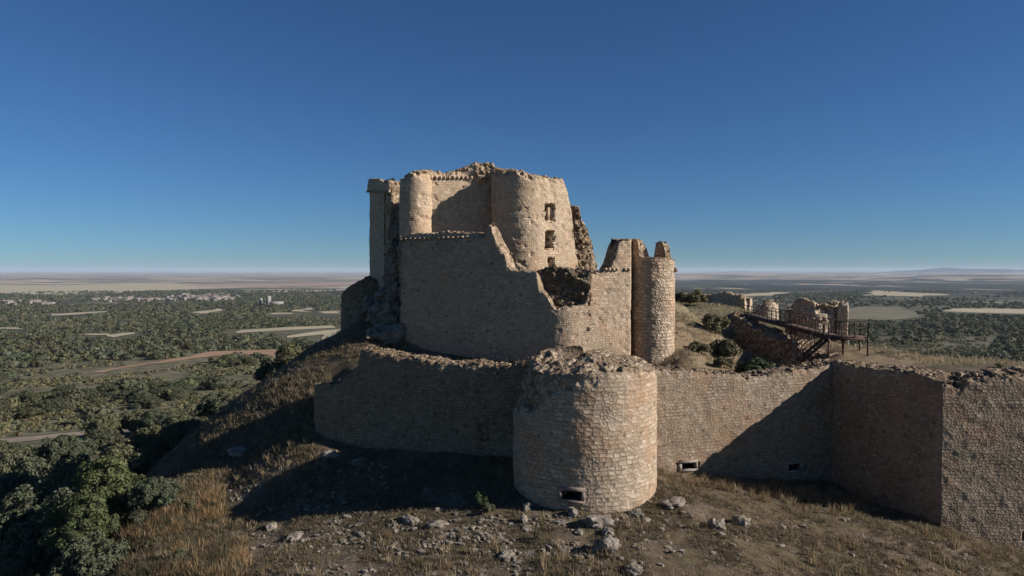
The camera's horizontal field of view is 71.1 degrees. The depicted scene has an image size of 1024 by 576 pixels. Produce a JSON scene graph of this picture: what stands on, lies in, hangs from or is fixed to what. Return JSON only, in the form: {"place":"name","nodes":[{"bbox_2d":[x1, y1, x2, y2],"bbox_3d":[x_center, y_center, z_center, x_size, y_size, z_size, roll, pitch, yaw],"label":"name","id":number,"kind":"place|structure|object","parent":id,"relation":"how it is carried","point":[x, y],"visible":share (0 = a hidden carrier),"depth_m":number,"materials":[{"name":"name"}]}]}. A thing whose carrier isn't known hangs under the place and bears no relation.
{"place":"outdoors","nodes":[
{"label":"outdoors","id":0,"kind":"place"},
{"bbox_2d":[0,429,132,442],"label":"path","id":1,"kind":"structure","parent":0,"point":[22,439],"depth_m":135.59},
{"bbox_2d":[51,311,107,315],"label":"field","id":2,"kind":"structure","parent":0,"point":[78,313],"depth_m":1089.58,"materials":[{"name":"soil"}]},
{"bbox_2d":[0,284,247,294],"bbox_3d":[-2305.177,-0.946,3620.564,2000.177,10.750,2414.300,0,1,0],"label":"field","id":3,"kind":"structure","parent":0,"point":[33,289],"depth_m":3621.24,"materials":[{"name":"soil"}]},
{"bbox_2d":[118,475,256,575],"bbox_3d":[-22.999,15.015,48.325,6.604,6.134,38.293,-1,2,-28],"label":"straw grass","id":4,"kind":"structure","parent":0,"point":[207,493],"depth_m":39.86,"materials":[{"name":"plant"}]},
{"bbox_2d":[89,349,302,382],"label":"path","id":5,"kind":"structure","parent":0,"point":[270,352],"depth_m":394.39,"materials":[{"name":"soil"}]},
{"bbox_2d":[183,283,353,287],"bbox_3d":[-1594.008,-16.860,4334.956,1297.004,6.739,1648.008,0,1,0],"label":"field","id":6,"kind":"structure","parent":0,"point":[283,284],"depth_m":4615.01,"materials":[{"name":"soil"}]},
{"bbox_2d":[213,329,340,412],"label":"field","id":7,"kind":"structure","parent":0,"point":[328,333],"depth_m":577.42,"materials":[{"name":"soil"}]},
{"bbox_2d":[236,325,334,332],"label":"field","id":8,"kind":"structure","parent":0,"point":[280,329],"depth_m":665.70,"materials":[{"name":"soil"}]},
{"bbox_2d":[0,268,1023,575],"bbox_3d":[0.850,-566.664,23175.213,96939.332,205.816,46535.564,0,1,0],"label":"ground","id":9,"kind":"structure","parent":0,"point":[958,282],"depth_m":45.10,"materials":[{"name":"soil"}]},
{"bbox_2d":[0,440,8,451],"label":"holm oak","id":10,"kind":"object","parent":9,"relation":"on","point":[3,446],"visible":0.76,"depth_m":106.33,"materials":[{"name":"green plant"}]},
{"bbox_2d":[0,400,13,408],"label":"holm oak","id":11,"kind":"object","parent":9,"relation":"on","point":[5,404],"visible":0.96,"depth_m":192.71,"materials":[{"name":"green plant"}]},
{"bbox_2d":[6,442,25,453],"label":"holm oak","id":12,"kind":"object","parent":9,"relation":"on","point":[17,445],"visible":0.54,"depth_m":112.67,"materials":[{"name":"green plant"}]},
{"bbox_2d":[0,507,34,548],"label":"holm oak","id":13,"kind":"object","parent":9,"relation":"on","point":[8,519],"visible":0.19,"depth_m":51.85,"materials":[{"name":"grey plant"}]},
{"bbox_2d":[8,390,33,398],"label":"holm oak","id":14,"kind":"object","parent":9,"relation":"on","point":[18,394],"visible":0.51,"depth_m":222.26,"materials":[{"name":"green plant"}]},
{"bbox_2d":[0,471,42,505],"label":"holm oak","id":15,"kind":"object","parent":9,"relation":"on","point":[10,481],"visible":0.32,"depth_m":74.01,"materials":[{"name":"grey plant"}]},
{"bbox_2d":[0,447,51,475],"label":"holm oak","id":16,"kind":"object","parent":9,"relation":"on","point":[8,461],"visible":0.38,"depth_m":85.57,"materials":[{"name":"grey plant"}]},
{"bbox_2d":[12,407,45,418],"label":"holm oak","id":17,"kind":"object","parent":9,"relation":"on","point":[31,412],"visible":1,"depth_m":168.74,"materials":[{"name":"green plant"}]},
{"bbox_2d":[15,399,44,413],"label":"holm oak","id":18,"kind":"object","parent":9,"relation":"on","point":[28,405],"visible":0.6,"depth_m":181.11,"materials":[{"name":"green plant"}]},
{"bbox_2d":[0,515,63,573],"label":"holm oak","id":19,"kind":"object","parent":9,"relation":"on","point":[16,544],"visible":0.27,"depth_m":46.34,"materials":[{"name":"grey plant"}]},
{"bbox_2d":[24,394,42,401],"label":"holm oak","id":20,"kind":"object","parent":9,"relation":"on","point":[30,397],"visible":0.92,"depth_m":216.17,"materials":[{"name":"green plant"}]},
{"bbox_2d":[13,455,55,479],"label":"holm oak","id":21,"kind":"object","parent":9,"relation":"on","point":[38,468],"visible":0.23,"depth_m":80.56,"materials":[{"name":"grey plant"}]},
{"bbox_2d":[0,478,76,514],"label":"holm oak","id":22,"kind":"object","parent":9,"relation":"on","point":[20,498],"visible":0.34,"depth_m":56.95,"materials":[{"name":"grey plant"}]},
{"bbox_2d":[34,398,66,412],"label":"holm oak","id":23,"kind":"object","parent":9,"relation":"on","point":[52,405],"visible":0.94,"depth_m":178.75,"materials":[{"name":"green plant"}]},
{"bbox_2d":[30,486,78,527],"bbox_3d":[-30.825,16.354,50.976,6.380,4.563,5.841,0,1,-5],"label":"holm oak","id":24,"kind":"object","parent":9,"relation":"on","point":[40,511],"visible":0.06,"depth_m":50.46,"materials":[{"name":"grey plant"}]},
{"bbox_2d":[35,569,74,575],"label":"holm oak","id":25,"kind":"object","parent":9,"relation":"on","point":[57,573],"visible":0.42,"depth_m":36.84,"materials":[{"name":"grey plant"}]},
{"bbox_2d":[26,434,98,464],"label":"holm oak","id":26,"kind":"object","parent":9,"relation":"on","point":[60,447],"visible":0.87,"depth_m":90.13,"materials":[{"name":"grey plant"}]},
{"bbox_2d":[37,453,92,492],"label":"holm oak","id":27,"kind":"object","parent":9,"relation":"on","point":[58,470],"visible":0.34,"depth_m":71.80,"materials":[{"name":"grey plant"}]},
{"bbox_2d":[50,385,81,391],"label":"holm oak","id":28,"kind":"object","parent":9,"relation":"on","point":[64,387],"visible":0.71,"depth_m":238.22,"materials":[{"name":"green plant"}]},
{"bbox_2d":[59,463,94,490],"bbox_3d":[-37.089,17.448,65.115,6.118,4.181,5.446,0,1,11],"label":"holm oak","id":29,"kind":"object","parent":9,"relation":"on","point":[69,480],"visible":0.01,"depth_m":63.61,"materials":[{"name":"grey plant"}]},
{"bbox_2d":[36,491,128,552],"bbox_3d":[-24.520,13.982,41.309,4.302,4.456,4.392,1,2,34],"label":"broadleaf tree","id":30,"kind":"object","parent":9,"relation":"on","point":[85,514],"visible":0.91,"depth_m":40.60,"materials":[{"name":"green plant"}]},
{"bbox_2d":[80,388,101,399],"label":"holm oak","id":31,"kind":"object","parent":9,"relation":"on","point":[91,393],"visible":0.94,"depth_m":212.93,"materials":[{"name":"green plant"}]},
{"bbox_2d":[50,530,134,575],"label":"holm oak","id":32,"kind":"object","parent":9,"relation":"on","point":[97,555],"visible":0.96,"depth_m":37.36,"materials":[{"name":"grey plant"}]},
{"bbox_2d":[43,454,147,526],"bbox_3d":[-25.241,13.205,44.275,5.646,5.849,5.764,1,2,34],"label":"broadleaf tree","id":33,"kind":"object","parent":9,"relation":"on","point":[108,477],"visible":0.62,"depth_m":43.43,"materials":[{"name":"green plant"}]},
{"bbox_2d":[84,398,107,407],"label":"holm oak","id":34,"kind":"object","parent":9,"relation":"on","point":[93,401],"visible":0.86,"depth_m":181.50,"materials":[{"name":"green plant"}]},
{"bbox_2d":[79,414,123,436],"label":"holm oak","id":35,"kind":"object","parent":9,"relation":"on","point":[106,421],"visible":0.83,"depth_m":128.12,"materials":[{"name":"green plant"}]},
{"bbox_2d":[82,427,125,446],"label":"holm oak","id":36,"kind":"object","parent":9,"relation":"on","point":[103,435],"visible":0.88,"depth_m":115.64,"materials":[{"name":"green plant"}]},
{"bbox_2d":[96,383,118,393],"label":"holm oak","id":37,"kind":"object","parent":9,"relation":"on","point":[105,387],"visible":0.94,"depth_m":230.37,"materials":[{"name":"green plant"}]},
{"bbox_2d":[112,390,132,399],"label":"holm oak","id":38,"kind":"object","parent":9,"relation":"on","point":[124,394],"visible":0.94,"depth_m":205.12,"materials":[{"name":"green plant"}]},
{"bbox_2d":[118,408,146,432],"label":"holm oak","id":39,"kind":"object","parent":9,"relation":"on","point":[131,421],"visible":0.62,"depth_m":130.78,"materials":[{"name":"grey plant"}]},
{"bbox_2d":[128,509,148,521],"bbox_3d":[-21.388,13.103,41.359,1.312,0.607,1.184,1,2,41],"label":"shrub","id":40,"kind":"object","parent":9,"relation":"on","point":[135,514],"visible":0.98,"depth_m":41.19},
{"bbox_2d":[131,393,163,408],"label":"holm oak","id":41,"kind":"object","parent":9,"relation":"on","point":[151,401],"visible":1,"depth_m":182.25,"materials":[{"name":"green plant"}]},
{"bbox_2d":[125,425,170,459],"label":"holm oak","id":42,"kind":"object","parent":9,"relation":"on","point":[139,439],"visible":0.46,"depth_m":84.10,"materials":[{"name":"green plant"}]},
{"bbox_2d":[140,537,161,548],"bbox_3d":[-19.271,13.614,38.333,1.072,0.534,0.837,0,1,0],"label":"shrub","id":43,"kind":"object","parent":9,"relation":"on","point":[150,543],"visible":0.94,"depth_m":38.23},
{"bbox_2d":[120,476,182,508],"bbox_3d":[-21.154,12.186,42.452,3.240,2.214,2.884,0,1,11],"label":"holm oak","id":44,"kind":"object","parent":9,"relation":"on","point":[158,492],"visible":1,"depth_m":41.62,"materials":[{"name":"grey plant"}]},
{"bbox_2d":[134,408,171,433],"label":"holm oak","id":45,"kind":"object","parent":9,"relation":"on","point":[151,419],"visible":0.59,"depth_m":126.97,"materials":[{"name":"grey plant"}]},
{"bbox_2d":[149,386,165,395],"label":"holm oak","id":46,"kind":"object","parent":9,"relation":"on","point":[157,390],"visible":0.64,"depth_m":213.70,"materials":[{"name":"green plant"}]},
{"bbox_2d":[159,381,178,388],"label":"holm oak","id":47,"kind":"object","parent":9,"relation":"on","point":[168,384],"visible":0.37,"depth_m":218.89,"materials":[{"name":"green plant"}]},
{"bbox_2d":[160,387,186,399],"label":"holm oak","id":48,"kind":"object","parent":9,"relation":"on","point":[177,393],"visible":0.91,"depth_m":202.56,"materials":[{"name":"green plant"}]},
{"bbox_2d":[165,547,187,560],"bbox_3d":[-16.807,13.240,35.811,1.092,0.528,1.008,0,1,0],"label":"shrub","id":49,"kind":"object","parent":9,"relation":"on","point":[180,551],"visible":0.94,"depth_m":35.77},
{"bbox_2d":[152,413,202,450],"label":"holm oak","id":50,"kind":"object","parent":9,"relation":"on","point":[174,429],"visible":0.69,"depth_m":82.07,"materials":[{"name":"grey plant"}]},
{"bbox_2d":[156,413,202,431],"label":"holm oak","id":51,"kind":"object","parent":9,"relation":"on","point":[189,417],"visible":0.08,"depth_m":118.53,"materials":[{"name":"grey plant"}]},
{"bbox_2d":[110,478,251,575],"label":"brown grass","id":52,"kind":"structure","parent":9,"relation":"on","point":[211,553],"depth_m":38.04,"materials":[{"name":"plant"}]},
{"bbox_2d":[176,382,194,392],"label":"holm oak","id":53,"kind":"object","parent":9,"relation":"on","point":[188,388],"visible":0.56,"depth_m":221.58,"materials":[{"name":"green plant"}]},
{"bbox_2d":[193,390,233,418],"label":"holm oak","id":54,"kind":"object","parent":9,"relation":"on","point":[209,405],"visible":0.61,"depth_m":111.82,"materials":[{"name":"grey plant"}]},
{"bbox_2d":[136,350,331,506],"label":"hillside grass","id":55,"kind":"structure","parent":9,"relation":"on","point":[194,439],"depth_m":51.10,"materials":[{"name":"plant"}]},
{"bbox_2d":[227,445,246,457],"bbox_3d":[-18.703,11.178,48.691,1.633,0.863,1.184,1,2,23],"label":"boulder","id":56,"kind":"object","parent":9,"relation":"on","point":[234,451],"visible":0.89,"depth_m":48.35,"materials":[{"name":"grey stone"}]},
{"bbox_2d":[199,373,330,482],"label":"slope grass","id":57,"kind":"structure","parent":9,"relation":"on","point":[276,401],"depth_m":50.34,"materials":[{"name":"plant"}]},
{"bbox_2d":[252,356,280,380],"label":"holm oak","id":58,"kind":"object","parent":9,"relation":"on","point":[260,373],"visible":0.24,"depth_m":97.53,"materials":[{"name":"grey plant"}]},
{"bbox_2d":[259,296,283,305],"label":"country house","id":59,"kind":"structure","parent":9,"relation":"on","point":[269,302],"depth_m":1381.60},
{"bbox_2d":[265,522,277,530],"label":"boulder","id":60,"kind":"object","parent":9,"relation":"on","point":[270,526],"visible":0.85,"depth_m":39.08,"materials":[{"name":"grey stone"}]},
{"bbox_2d":[267,343,304,376],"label":"holm oak","id":61,"kind":"object","parent":9,"relation":"on","point":[291,353],"visible":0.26,"depth_m":94.33,"materials":[{"name":"green plant"}]},
{"bbox_2d":[286,531,303,541],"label":"boulder","id":62,"kind":"object","parent":9,"relation":"on","point":[297,535],"visible":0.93,"depth_m":37.05,"materials":[{"name":"grey stone"}]},
{"bbox_2d":[319,450,338,458],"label":"boulder","id":63,"kind":"object","parent":9,"relation":"on","point":[328,454],"visible":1,"depth_m":44.63,"materials":[{"name":"grey stone"}]},
{"bbox_2d":[304,317,405,359],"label":"mound grass","id":64,"kind":"structure","parent":9,"relation":"on","point":[345,342],"depth_m":56.79,"materials":[{"name":"plant"}]},
{"bbox_2d":[348,457,366,465],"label":"boulder","id":65,"kind":"object","parent":9,"relation":"on","point":[355,461],"visible":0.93,"depth_m":43.97,"materials":[{"name":"grey stone"}]},
{"bbox_2d":[340,276,378,330],"bbox_3d":[-13.406,2.610,66.293,4.880,7.515,4.882,0,1,0],"label":"rounded outwork","id":66,"kind":"object","parent":9,"relation":"on","point":[352,296],"visible":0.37,"depth_m":64.09,"materials":[{"name":"stone"}]},
{"bbox_2d":[357,219,406,345],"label":"ruined wall","id":67,"kind":"structure","parent":9,"relation":"on","point":[379,310],"depth_m":58.73,"materials":[{"name":"grey stone"}]},
{"bbox_2d":[401,514,419,525],"bbox_3d":[-5.240,11.937,36.929,0.748,0.477,1.231,-1,2,-38],"label":"boulder","id":68,"kind":"object","parent":9,"relation":"on","point":[409,519],"visible":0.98,"depth_m":36.62,"materials":[{"name":"grey stone"}]},
{"bbox_2d":[314,345,527,457],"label":"wall","id":69,"kind":"structure","parent":9,"relation":"on","point":[386,397],"depth_m":44.70,"materials":[{"name":"stone"}]},
{"bbox_2d":[471,417,489,444],"bbox_3d":[-1.834,8.767,43.683,1.292,1.788,0.179,0,1,16],"label":"blocked doorway","id":70,"kind":"structure","parent":69,"relation":"in","point":[480,422],"depth_m":43.62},
{"bbox_2d":[425,520,449,527],"bbox_3d":[-3.720,11.897,36.063,1.182,0.403,0.697,-1,2,-22],"label":"boulder","id":71,"kind":"object","parent":9,"relation":"on","point":[436,523],"visible":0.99,"depth_m":35.91,"materials":[{"name":"grey stone"}]},
{"bbox_2d":[472,490,489,508],"bbox_3d":[-1.687,11.063,37.576,0.771,0.986,1.117,-1,2,-32],"label":"shrub","id":72,"kind":"object","parent":9,"relation":"on","point":[479,498],"visible":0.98,"depth_m":37.35,"materials":[{"name":"green plant"}]},
{"bbox_2d":[366,162,597,301],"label":"castle keep","id":73,"kind":"structure","parent":9,"relation":"on","point":[539,224],"depth_m":58.96,"materials":[{"name":"stone"}]},
{"bbox_2d":[544,232,552,249],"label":"window","id":74,"kind":"structure","parent":73,"relation":"in","point":[549,233],"depth_m":58.76,"materials":[{"name":"stone"}]},
{"bbox_2d":[545,204,552,221],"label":"window","id":75,"kind":"structure","parent":73,"relation":"in","point":[548,210],"depth_m":58.66,"materials":[{"name":"stone"}]},
{"bbox_2d":[483,502,495,511],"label":"shrub","id":76,"kind":"object","parent":9,"relation":"on","point":[487,508],"visible":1,"depth_m":36.67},
{"bbox_2d":[498,550,515,559],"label":"boulder","id":77,"kind":"object","parent":9,"relation":"on","point":[505,554],"visible":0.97,"depth_m":32.34,"materials":[{"name":"grey stone"}]},
{"bbox_2d":[0,307,1023,456],"bbox_3d":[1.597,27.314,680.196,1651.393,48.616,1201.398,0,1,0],"label":"scrub","id":78,"kind":"object","parent":9,"relation":"on","point":[46,425],"visible":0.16,"depth_m":316.02,"materials":[{"name":"plant"}]},
{"bbox_2d":[397,223,631,361],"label":"ward wall","id":79,"kind":"structure","parent":9,"relation":"on","point":[473,294],"depth_m":53.97,"materials":[{"name":"stone"}]},
{"bbox_2d":[114,400,1023,575],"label":"tall grass","id":80,"kind":"structure","parent":9,"relation":"on","point":[693,482],"depth_m":36.70,"materials":[{"name":"plant"}]},
{"bbox_2d":[567,506,577,517],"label":"boulder","id":81,"kind":"object","parent":9,"relation":"on","point":[572,512],"visible":1,"depth_m":35.85,"materials":[{"name":"grey stone"}]},
{"bbox_2d":[513,345,656,513],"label":"artillery tower","id":82,"kind":"structure","parent":9,"relation":"on","point":[585,432],"depth_m":36.78,"materials":[{"name":"stone"}]},
{"bbox_2d":[584,513,614,529],"bbox_3d":[4.251,11.521,35.241,1.479,0.788,1.021,-1,2,-21],"label":"boulder","id":83,"kind":"object","parent":9,"relation":"on","point":[596,522],"visible":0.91,"depth_m":34.92,"materials":[{"name":"grey stone"}]},
{"bbox_2d":[593,535,620,552],"bbox_3d":[4.303,11.621,32.544,1.203,0.930,1.106,1,2,25],"label":"boulder","id":84,"kind":"object","parent":9,"relation":"on","point":[607,541],"visible":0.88,"depth_m":32.20,"materials":[{"name":"grey stone"}]},
{"bbox_2d":[601,526,613,535],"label":"boulder","id":85,"kind":"object","parent":9,"relation":"on","point":[607,531],"visible":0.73,"depth_m":34.06,"materials":[{"name":"grey stone"}]},
{"bbox_2d":[213,447,1023,575],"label":"rubble","id":86,"kind":"object","parent":9,"relation":"on","point":[525,528],"visible":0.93,"depth_m":35.29,"materials":[{"name":"grey stone"}]},
{"bbox_2d":[624,562,642,575],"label":"boulder","id":87,"kind":"object","parent":9,"relation":"on","point":[634,569],"visible":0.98,"depth_m":30.11,"materials":[{"name":"grey stone"}]},
{"bbox_2d":[627,508,643,517],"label":"boulder","id":88,"kind":"object","parent":9,"relation":"on","point":[636,512],"visible":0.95,"depth_m":36.28,"materials":[{"name":"grey stone"}]},
{"bbox_2d":[631,239,677,362],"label":"round tower","id":89,"kind":"structure","parent":9,"relation":"on","point":[653,311],"depth_m":54.68,"materials":[{"name":"stone"}]},
{"bbox_2d":[659,496,685,509],"bbox_3d":[8.474,11.249,37.533,1.118,0.455,1.647,1,2,40],"label":"boulder","id":90,"kind":"object","parent":9,"relation":"on","point":[673,502],"visible":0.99,"depth_m":37.24,"materials":[{"name":"grey stone"}]},
{"bbox_2d":[677,289,707,303],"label":"broom bush","id":91,"kind":"object","parent":9,"relation":"on","point":[697,295],"visible":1,"depth_m":85.25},
{"bbox_2d":[687,341,712,352],"bbox_3d":[14.684,4.626,56.418,2.048,0.953,1.654,0,1,0],"label":"broom bush","id":92,"kind":"object","parent":9,"relation":"on","point":[693,346],"visible":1,"depth_m":56.02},
{"bbox_2d":[676,291,752,309],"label":"ruined wall","id":93,"kind":"structure","parent":9,"relation":"on","point":[728,298],"depth_m":93.16,"materials":[{"name":"stone"}]},
{"bbox_2d":[702,313,730,333],"bbox_3d":[17.968,3.107,63.105,2.502,1.881,2.893,0,1,0],"label":"broom bush","id":94,"kind":"object","parent":9,"relation":"on","point":[715,322],"visible":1,"depth_m":62.34,"materials":[{"name":"plant"}]},
{"bbox_2d":[708,517,726,530],"bbox_3d":[10.188,11.839,35.526,0.959,0.845,1.078,0,1,0],"label":"boulder","id":95,"kind":"object","parent":9,"relation":"on","point":[713,523],"visible":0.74,"depth_m":35.24,"materials":[{"name":"grey stone"}]},
{"bbox_2d":[712,356,733,367],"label":"broom bush","id":96,"kind":"object","parent":9,"relation":"on","point":[720,361],"visible":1,"depth_m":52.41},
{"bbox_2d":[708,338,741,357],"bbox_3d":[17.051,4.822,57.244,2.199,1.671,2.560,-1,2,-41],"label":"broom bush","id":97,"kind":"object","parent":9,"relation":"on","point":[726,347],"visible":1,"depth_m":56.82,"materials":[{"name":"plant"}]},
{"bbox_2d":[731,515,750,526],"bbox_3d":[11.584,11.805,36.273,0.811,0.560,0.987,-1,2,-25],"label":"boulder","id":98,"kind":"object","parent":9,"relation":"on","point":[742,520],"visible":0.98,"depth_m":36.06,"materials":[{"name":"grey stone"}]},
{"bbox_2d":[653,358,845,480],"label":"wall","id":99,"kind":"structure","parent":9,"relation":"on","point":[772,423],"depth_m":44.44,"materials":[{"name":"stone"}]},
{"bbox_2d":[734,357,775,372],"bbox_3d":[17.280,5.561,50.468,3.066,1.414,3.292,0,1,0],"label":"bush","id":100,"kind":"object","parent":9,"relation":"on","point":[753,364],"visible":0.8,"depth_m":50.14,"materials":[{"name":"green plant"}]},
{"bbox_2d":[753,300,778,318],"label":"ruined stump","id":101,"kind":"object","parent":9,"relation":"on","point":[769,303],"visible":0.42,"depth_m":82.61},
{"bbox_2d":[730,312,841,366],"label":"retaining wall","id":102,"kind":"structure","parent":9,"relation":"on","point":[761,340],"depth_m":63.87,"materials":[{"name":"stone"}]},
{"bbox_2d":[740,304,869,361],"bbox_3d":[24.779,3.861,66.077,4.854,3.425,28.169,0,1,5],"label":"footbridge","id":103,"kind":"object","parent":102,"relation":"on","point":[826,337],"visible":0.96,"depth_m":54.09,"materials":[{"name":"wood"}]},
{"bbox_2d":[784,297,838,341],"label":"ruined tower","id":104,"kind":"structure","parent":9,"relation":"on","point":[807,307],"depth_m":64.86,"materials":[{"name":"stone"}]},
{"bbox_2d":[653,300,1023,372],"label":"terrace grass","id":105,"kind":"structure","parent":9,"relation":"on","point":[933,359],"depth_m":54.80,"materials":[{"name":"plant"}]},
{"bbox_2d":[836,300,848,344],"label":"ruined pier","id":106,"kind":"structure","parent":9,"relation":"on","point":[842,311],"depth_m":64.21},
{"bbox_2d":[831,359,1023,550],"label":"bastion","id":107,"kind":"object","parent":9,"relation":"on","point":[940,448],"visible":0.88,"depth_m":39.71,"materials":[{"name":"stone"}]},
{"bbox_2d":[0,0,1023,271],"label":"sky","id":108,"kind":"structure","parent":0,"point":[136,135],"materials":[{"name":"blue"}]},
{"bbox_2d":[743,292,789,295],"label":"field","id":109,"kind":"structure","parent":0,"point":[763,294],"depth_m":2384.13,"materials":[{"name":"soil"}]},
{"bbox_2d":[848,307,919,319],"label":"field","id":110,"kind":"structure","parent":0,"point":[881,313],"depth_m":1076.73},
{"bbox_2d":[868,290,948,296],"bbox_3d":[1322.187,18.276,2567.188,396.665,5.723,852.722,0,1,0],"label":"field","id":111,"kind":"structure","parent":0,"point":[890,293],"depth_m":2535.79,"materials":[{"name":"soil"}]},
{"bbox_2d":[944,308,1023,313],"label":"field","id":112,"kind":"structure","parent":0,"point":[995,310],"depth_m":1229.62,"materials":[{"name":"soil"}]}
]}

